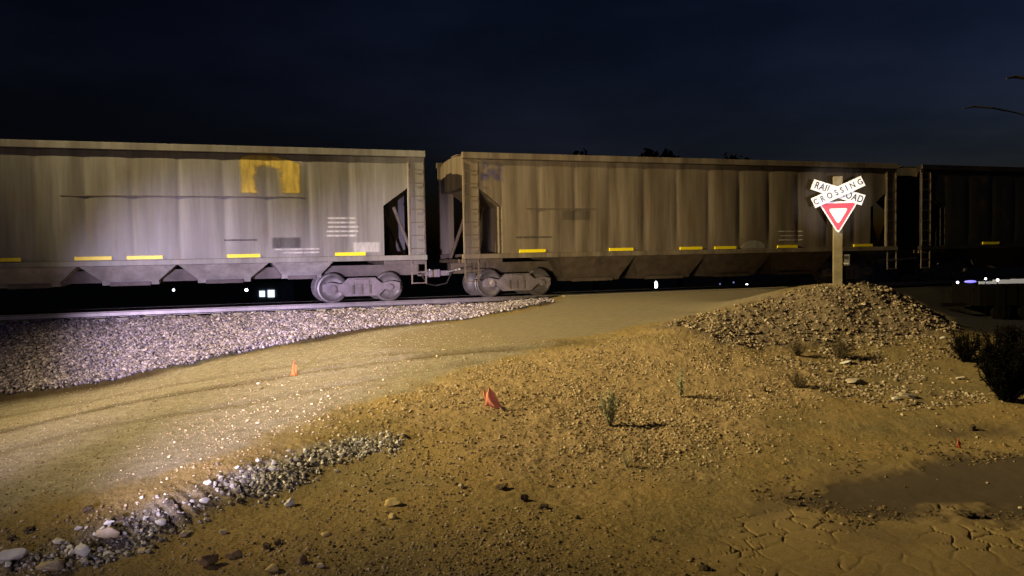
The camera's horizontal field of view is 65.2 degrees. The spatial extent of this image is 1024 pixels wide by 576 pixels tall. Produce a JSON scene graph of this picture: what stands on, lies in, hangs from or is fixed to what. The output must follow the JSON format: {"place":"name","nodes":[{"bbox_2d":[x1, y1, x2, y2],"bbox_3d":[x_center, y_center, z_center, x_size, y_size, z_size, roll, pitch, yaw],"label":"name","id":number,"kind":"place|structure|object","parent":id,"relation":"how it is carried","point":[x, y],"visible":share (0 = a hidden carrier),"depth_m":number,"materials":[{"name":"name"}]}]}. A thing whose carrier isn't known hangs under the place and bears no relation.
{"place":"outdoors","nodes":[
{"label":"outdoors","id":0,"kind":"place"},
{"bbox_2d":[0,323,555,516],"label":"dirt road","id":1,"kind":"structure","parent":0,"point":[148,465],"depth_m":13.52,"materials":[{"name":"brown soil"}]},
{"bbox_2d":[0,324,577,514],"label":"road grit","id":2,"kind":"object","parent":1,"relation":"on","point":[47,431],"visible":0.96,"depth_m":14.49,"materials":[{"name":"beige gravel"}]},
{"bbox_2d":[290,362,296,375],"bbox_3d":[-4.337,1.641,15.918,0.142,0.447,0.065,-1,3,0],"label":"survey flag","id":3,"kind":"object","parent":1,"relation":"on","point":[294,371],"visible":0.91,"depth_m":15.90,"materials":[{"name":"plastic"}]},
{"bbox_2d":[0,254,1023,575],"bbox_3d":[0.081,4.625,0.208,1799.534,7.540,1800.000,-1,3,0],"label":"ground","id":4,"kind":"structure","parent":0,"point":[676,512],"depth_m":10.35,"materials":[{"name":"brown soil"}]},
{"bbox_2d":[5,561,10,566],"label":"stone","id":5,"kind":"object","parent":4,"relation":"on","point":[8,564],"visible":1,"depth_m":7.43,"materials":[{"name":"grey stone"}]},
{"bbox_2d":[6,534,16,539],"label":"earth clod","id":6,"kind":"object","parent":4,"relation":"on","point":[11,537],"visible":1,"depth_m":7.95,"materials":[{"name":"brown soil"}]},
{"bbox_2d":[0,548,28,563],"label":"stone","id":7,"kind":"object","parent":4,"relation":"on","point":[14,554],"visible":0.98,"depth_m":7.54,"materials":[{"name":"grey stone"}]},
{"bbox_2d":[22,525,35,531],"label":"earth clod","id":8,"kind":"object","parent":4,"relation":"on","point":[29,529],"visible":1,"depth_m":8.10,"materials":[{"name":"brown soil"}]},
{"bbox_2d":[35,559,64,570],"bbox_3d":[-4.289,2.584,7.424,0.244,0.117,0.260,-1,-7,-17],"label":"stone","id":9,"kind":"object","parent":4,"relation":"on","point":[54,565],"visible":0.98,"depth_m":7.37,"materials":[{"name":"stone"}]},
{"bbox_2d":[52,537,65,543],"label":"stone","id":10,"kind":"object","parent":4,"relation":"on","point":[56,540],"visible":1,"depth_m":7.83,"materials":[{"name":"grey stone"}]},
{"bbox_2d":[68,548,74,555],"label":"stone","id":11,"kind":"object","parent":4,"relation":"on","point":[71,552],"visible":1,"depth_m":7.67,"materials":[{"name":"grey stone"}]},
{"bbox_2d":[82,505,92,512],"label":"earth clod","id":12,"kind":"object","parent":4,"relation":"on","point":[85,509],"visible":1,"depth_m":8.41,"materials":[{"name":"brown soil"}]},
{"bbox_2d":[96,526,119,537],"bbox_3d":[-4.019,2.433,7.962,0.148,0.125,0.205,1,3,42],"label":"stone","id":13,"kind":"object","parent":4,"relation":"on","point":[110,531],"visible":1,"depth_m":7.92,"materials":[{"name":"beige stone"}]},
{"bbox_2d":[104,519,113,524],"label":"stone","id":14,"kind":"object","parent":4,"relation":"on","point":[107,522],"visible":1,"depth_m":8.13,"materials":[{"name":"white stone"}]},
{"bbox_2d":[115,515,125,519],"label":"earth clod","id":15,"kind":"object","parent":4,"relation":"on","point":[120,517],"visible":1,"depth_m":8.23,"materials":[{"name":"brown soil"}]},
{"bbox_2d":[137,547,146,552],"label":"stone","id":16,"kind":"object","parent":4,"relation":"on","point":[141,550],"visible":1,"depth_m":7.82,"materials":[{"name":"beige stone"}]},
{"bbox_2d":[179,531,189,536],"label":"stone","id":17,"kind":"object","parent":4,"relation":"on","point":[183,533],"visible":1,"depth_m":8.15,"materials":[{"name":"beige stone"}]},
{"bbox_2d":[199,497,208,502],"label":"stone","id":18,"kind":"object","parent":4,"relation":"on","point":[204,500],"visible":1,"depth_m":8.71,"materials":[{"name":"white stone"}]},
{"bbox_2d":[0,426,409,575],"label":"edge pebbles","id":19,"kind":"object","parent":4,"relation":"on","point":[256,479],"visible":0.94,"depth_m":9.14,"materials":[{"name":"grey gravel"}]},
{"bbox_2d":[74,544,90,556],"bbox_3d":[-4.109,2.515,7.668,0.158,0.116,0.101,0,3,20],"label":"stone","id":20,"kind":"object","parent":19,"relation":"on","point":[83,550],"visible":1,"depth_m":7.63,"materials":[{"name":"grey stone"}]},
{"bbox_2d":[155,518,165,525],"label":"stone","id":21,"kind":"object","parent":19,"relation":"on","point":[161,522],"visible":1,"depth_m":8.26,"materials":[{"name":"white stone"}]},
{"bbox_2d":[268,465,276,470],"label":"stone","id":22,"kind":"object","parent":19,"relation":"on","point":[272,467],"visible":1,"depth_m":9.59,"materials":[{"name":"beige stone"}]},
{"bbox_2d":[203,480,211,484],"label":"stone","id":23,"kind":"object","parent":4,"relation":"on","point":[207,482],"visible":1,"depth_m":9.02,"materials":[{"name":"white stone"}]},
{"bbox_2d":[197,553,218,566],"bbox_3d":[-2.810,2.516,7.403,0.195,0.116,0.140,-5,-4,-35],"label":"stone","id":24,"kind":"object","parent":4,"relation":"on","point":[207,560],"visible":1,"depth_m":7.36,"materials":[{"name":"brown stone"}]},
{"bbox_2d":[219,528,226,534],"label":"stone","id":25,"kind":"object","parent":4,"relation":"on","point":[222,531],"visible":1,"depth_m":8.19,"materials":[{"name":"stone"}]},
{"bbox_2d":[225,549,242,558],"bbox_3d":[-2.638,2.520,7.585,0.157,0.092,0.100,5,4,-26],"label":"stone","id":26,"kind":"object","parent":4,"relation":"on","point":[233,553],"visible":1,"depth_m":7.55,"materials":[{"name":"brown stone"}]},
{"bbox_2d":[262,542,271,548],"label":"earth clod","id":27,"kind":"object","parent":4,"relation":"on","point":[266,545],"visible":1,"depth_m":7.70,"materials":[{"name":"brown soil"}]},
{"bbox_2d":[265,563,278,571],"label":"stone","id":28,"kind":"object","parent":4,"relation":"on","point":[273,567],"visible":1,"depth_m":7.13,"materials":[{"name":"beige stone"}]},
{"bbox_2d":[251,278,295,302],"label":"house","id":29,"kind":"structure","parent":4,"relation":"on","point":[273,290],"depth_m":100.14,"materials":[{"name":"metal"}]},
{"bbox_2d":[259,291,264,296],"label":"window","id":30,"kind":"structure","parent":29,"relation":"in","point":[261,293],"depth_m":100.05,"materials":[{"name":"grey"}]},
{"bbox_2d":[268,290,274,296],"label":"window","id":31,"kind":"structure","parent":29,"relation":"in","point":[270,292],"depth_m":100.05,"materials":[{"name":"grey"}]},
{"bbox_2d":[0,297,554,394],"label":"ballast","id":32,"kind":"structure","parent":4,"relation":"on","point":[222,333],"depth_m":21.15,"materials":[{"name":"grey gravel"}]},
{"bbox_2d":[274,538,280,544],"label":"earth clod","id":33,"kind":"object","parent":4,"relation":"on","point":[277,541],"visible":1,"depth_m":7.80,"materials":[{"name":"brown soil"}]},
{"bbox_2d":[284,498,294,506],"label":"stone","id":34,"kind":"object","parent":4,"relation":"on","point":[290,502],"visible":1,"depth_m":8.85,"materials":[{"name":"grey stone"}]},
{"bbox_2d":[296,553,306,563],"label":"stone","id":35,"kind":"object","parent":4,"relation":"on","point":[301,558],"visible":1,"depth_m":7.25,"materials":[{"name":"brown stone"}]},
{"bbox_2d":[317,563,324,567],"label":"stone","id":36,"kind":"object","parent":4,"relation":"on","point":[320,565],"visible":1,"depth_m":7.11,"materials":[{"name":"beige stone"}]},
{"bbox_2d":[321,531,330,536],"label":"stone","id":37,"kind":"object","parent":4,"relation":"on","point":[325,534],"visible":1,"depth_m":7.92,"materials":[{"name":"beige stone"}]},
{"bbox_2d":[388,513,396,518],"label":"stone","id":38,"kind":"object","parent":4,"relation":"on","point":[392,516],"visible":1,"depth_m":8.18,"materials":[{"name":"beige stone"}]},
{"bbox_2d":[384,498,402,506],"bbox_3d":[-1.278,2.311,8.622,0.201,0.087,0.141,-3,7,-14],"label":"stone","id":39,"kind":"object","parent":4,"relation":"on","point":[390,502],"visible":1,"depth_m":8.59,"materials":[{"name":"beige stone"}]},
{"bbox_2d":[485,386,501,407],"bbox_3d":[-0.274,1.649,11.812,0.271,0.431,0.064,-1,3,0],"label":"survey flag","id":40,"kind":"object","parent":4,"relation":"on","point":[492,399],"visible":0.99,"depth_m":11.80,"materials":[{"name":"plastic"}]},
{"bbox_2d":[495,482,507,489],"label":"earth clod","id":41,"kind":"object","parent":4,"relation":"on","point":[500,486],"visible":1,"depth_m":8.91,"materials":[{"name":"brown soil"}]},
{"bbox_2d":[0,340,1022,575],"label":"stones","id":42,"kind":"object","parent":4,"relation":"on","point":[427,513],"visible":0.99,"depth_m":8.41,"materials":[{"name":"stone"}]},
{"bbox_2d":[0,351,1022,575],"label":"earth crumbs","id":43,"kind":"object","parent":4,"relation":"on","point":[450,545],"visible":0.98,"depth_m":7.86,"materials":[{"name":"brown soil"}]},
{"bbox_2d":[0,275,1023,324],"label":"railroad track","id":44,"kind":"structure","parent":4,"relation":"on","point":[123,313],"depth_m":25.84,"materials":[{"name":"metal"}]},
{"bbox_2d":[0,139,435,302],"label":"hopper car","id":45,"kind":"object","parent":44,"relation":"on","point":[110,213],"visible":1,"depth_m":23.16,"materials":[{"name":"grey paint"}]},
{"bbox_2d":[434,152,898,296],"bbox_3d":[6.338,-2.357,30.239,19.320,4.831,3.320,-2,3,-20],"label":"hopper car","id":46,"kind":"object","parent":44,"relation":"on","point":[557,217],"visible":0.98,"depth_m":28.22,"materials":[{"name":"beige paint"}]},
{"bbox_2d":[870,164,1023,280],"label":"hopper car","id":47,"kind":"object","parent":44,"relation":"on","point":[955,221],"visible":0.88,"depth_m":33.45,"materials":[{"name":"brown paint"}]},
{"bbox_2d":[520,494,528,500],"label":"earth clod","id":48,"kind":"object","parent":4,"relation":"on","point":[524,497],"visible":1,"depth_m":8.59,"materials":[{"name":"brown soil"}]},
{"bbox_2d":[538,503,548,508],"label":"earth clod","id":49,"kind":"object","parent":4,"relation":"on","point":[542,506],"visible":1,"depth_m":8.37,"materials":[{"name":"brown soil"}]},
{"bbox_2d":[572,148,598,289],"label":"dark tree","id":50,"kind":"object","parent":4,"relation":"on","point":[595,285],"depth_m":59.81,"materials":[{"name":"black plant"}]},
{"bbox_2d":[598,387,621,425],"bbox_3d":[1.352,1.655,11.215,0.333,0.617,0.331,-2,3,-27],"label":"weed","id":51,"kind":"object","parent":4,"relation":"on","point":[608,413],"visible":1,"depth_m":11.19,"materials":[{"name":"green plant"}]},
{"bbox_2d":[622,453,634,466],"bbox_3d":[1.390,2.075,9.658,0.161,0.206,0.140,-2,3,-20],"label":"weed","id":52,"kind":"object","parent":4,"relation":"on","point":[626,460],"visible":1,"depth_m":9.64,"materials":[{"name":"green plant"}]},
{"bbox_2d":[643,431,653,452],"bbox_3d":[1.730,1.958,10.125,0.144,0.312,0.128,0,3,12],"label":"weed","id":53,"kind":"object","parent":4,"relation":"on","point":[647,448],"visible":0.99,"depth_m":10.12,"materials":[{"name":"green plant"}]},
{"bbox_2d":[638,148,679,287],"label":"dark tree","id":54,"kind":"object","parent":4,"relation":"on","point":[649,153],"visible":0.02,"depth_m":60.43,"materials":[{"name":"black plant"}]},
{"bbox_2d":[674,368,685,396],"bbox_3d":[2.638,1.498,12.576,0.200,0.485,0.309,-1,3,3],"label":"weed","id":55,"kind":"object","parent":4,"relation":"on","point":[680,386],"visible":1,"depth_m":12.57,"materials":[{"name":"green plant"}]},
{"bbox_2d":[722,152,750,285],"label":"dark tree","id":56,"kind":"object","parent":4,"relation":"on","point":[725,281],"visible":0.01,"depth_m":69.08,"materials":[{"name":"black plant"}]},
{"bbox_2d":[785,368,809,388],"bbox_3d":[4.767,1.523,13.414,0.299,0.363,0.425,-3,3,-42],"label":"dry shrub","id":57,"kind":"object","parent":4,"relation":"on","point":[797,380],"visible":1,"depth_m":13.41,"materials":[{"name":"brown plant"}]},
{"bbox_2d":[787,338,808,355],"bbox_3d":[5.707,1.182,15.885,0.436,0.390,0.375,-2,3,-21],"label":"dry shrub","id":58,"kind":"object","parent":4,"relation":"on","point":[797,351],"visible":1,"depth_m":15.89,"materials":[{"name":"brown plant"}]},
{"bbox_2d":[667,280,959,354],"bbox_3d":[10.892,0.496,22.652,4.930,1.757,18.663,1,3,41],"label":"rubble","id":59,"kind":"object","parent":4,"relation":"on","point":[942,318],"visible":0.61,"depth_m":17.83,"materials":[{"name":"brown gravel"}]},
{"bbox_2d":[811,176,865,285],"bbox_3d":[7.781,-1.127,19.130,1.219,3.073,0.280,0,3,17],"label":"railroad crossing sign","id":60,"kind":"object","parent":59,"relation":"in","point":[838,210],"visible":1,"depth_m":19.04,"materials":[{"name":"white wood"}]},
{"bbox_2d":[826,334,860,358],"bbox_3d":[6.603,1.170,15.991,0.647,0.536,0.548,1,3,39],"label":"dry shrub","id":61,"kind":"object","parent":4,"relation":"on","point":[843,353],"visible":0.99,"depth_m":15.97,"materials":[{"name":"brown plant"}]},
{"bbox_2d":[843,254,849,282],"bbox_3d":[7.983,-0.254,19.251,0.250,1.110,0.306,0,3,17],"label":"meter box","id":62,"kind":"object","parent":4,"relation":"on","point":[846,259],"visible":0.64,"depth_m":19.09,"materials":[{"name":"metal"}]},
{"bbox_2d":[679,440,1023,575],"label":"mud flat","id":63,"kind":"structure","parent":4,"relation":"on","point":[798,546],"depth_m":7.89,"materials":[{"name":"brown soil"}]},
{"bbox_2d":[698,564,710,570],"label":"earth clod","id":64,"kind":"object","parent":63,"relation":"on","point":[705,567],"visible":1,"depth_m":6.84,"materials":[{"name":"brown soil"}]},
{"bbox_2d":[749,436,1023,533],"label":"crust crumbs","id":65,"kind":"object","parent":63,"relation":"on","point":[872,516],"visible":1,"depth_m":8.66,"materials":[{"name":"brown soil"}]},
{"bbox_2d":[953,509,975,516],"bbox_3d":[4.621,2.300,8.173,0.160,0.055,0.191,-3,3,-38],"label":"earth clod","id":66,"kind":"object","parent":63,"relation":"on","point":[965,513],"visible":1,"depth_m":8.14,"materials":[{"name":"brown soil"}]},
{"bbox_2d":[845,378,863,383],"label":"stone","id":67,"kind":"object","parent":4,"relation":"on","point":[852,380],"visible":1,"depth_m":13.95,"materials":[{"name":"beige stone"}]},
{"bbox_2d":[898,392,920,398],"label":"stone","id":68,"kind":"object","parent":4,"relation":"on","point":[906,395],"visible":0.98,"depth_m":12.95,"materials":[{"name":"beige stone"}]},
{"bbox_2d":[956,281,958,312],"bbox_3d":[16.183,0.436,29.062,0.093,1.373,0.088,-1,3,0],"label":"street lamp","id":69,"kind":"object","parent":4,"relation":"on","point":[957,282],"visible":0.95,"depth_m":29.05,"materials":[{"name":"grey metal"}]},
{"bbox_2d":[954,437,960,447],"bbox_3d":[5.836,2.072,10.472,0.078,0.242,0.055,-1,3,0],"label":"survey flag","id":70,"kind":"object","parent":4,"relation":"on","point":[958,444],"visible":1,"depth_m":10.45,"materials":[{"name":"plastic"}]},
{"bbox_2d":[944,326,983,361],"bbox_3d":[8.994,1.121,15.941,0.831,0.750,0.752,-1,3,6],"label":"dark bush","id":71,"kind":"object","parent":4,"relation":"on","point":[960,350],"visible":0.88,"depth_m":15.89,"materials":[{"name":"green plant"}]},
{"bbox_2d":[964,280,976,314],"bbox_3d":[16.647,0.461,29.063,0.454,1.486,0.094,-1,3,0],"label":"street lamp","id":72,"kind":"object","parent":4,"relation":"on","point":[970,281],"visible":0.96,"depth_m":29.03,"materials":[{"name":"grey"}]},
{"bbox_2d":[969,424,976,430],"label":"earth clod","id":73,"kind":"object","parent":4,"relation":"on","point":[972,427],"visible":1,"depth_m":11.26,"materials":[{"name":"brown soil"}]},
{"bbox_2d":[940,279,1023,319],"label":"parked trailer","id":74,"kind":"object","parent":4,"relation":"on","point":[1011,292],"visible":0.91,"depth_m":29.07,"materials":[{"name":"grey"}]},
{"bbox_2d":[984,278,986,317],"bbox_3d":[16.961,0.457,28.663,0.074,1.649,0.071,-1,3,0],"label":"street lamp","id":75,"kind":"object","parent":4,"relation":"on","point":[985,297],"visible":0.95,"depth_m":28.65,"materials":[{"name":"grey metal"}]},
{"bbox_2d":[963,75,1023,115],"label":"bare tree","id":76,"kind":"object","parent":4,"relation":"on","point":[1012,77],"visible":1,"depth_m":14.86,"materials":[{"name":"brown plant"}]},
{"bbox_2d":[967,321,1023,402],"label":"dark bush","id":77,"kind":"object","parent":4,"relation":"on","point":[1004,375],"visible":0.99,"depth_m":12.61,"materials":[{"name":"green plant"}]},
{"bbox_2d":[996,279,998,319],"bbox_3d":[17.392,0.501,28.665,0.086,1.661,0.082,-1,3,0],"label":"street lamp","id":78,"kind":"object","parent":4,"relation":"on","point":[997,280],"visible":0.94,"depth_m":28.65,"materials":[{"name":"grey metal"}]},
{"bbox_2d":[0,0,1023,262],"label":"sky","id":79,"kind":"structure","parent":0,"point":[854,81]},
{"bbox_2d":[379,289,779,349],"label":"crossing road","id":80,"kind":"structure","parent":0,"point":[572,316],"depth_m":20.50,"materials":[{"name":"brown soil"}]},
{"bbox_2d":[358,328,840,488],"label":"gravel","id":81,"kind":"structure","parent":0,"point":[625,423],"depth_m":12.14,"materials":[{"name":"brown gravel"}]},
{"bbox_2d":[775,336,991,411],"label":"rubbly dirt","id":82,"kind":"structure","parent":0,"point":[878,385],"depth_m":14.68,"materials":[{"name":"brown gravel"}]}
]}

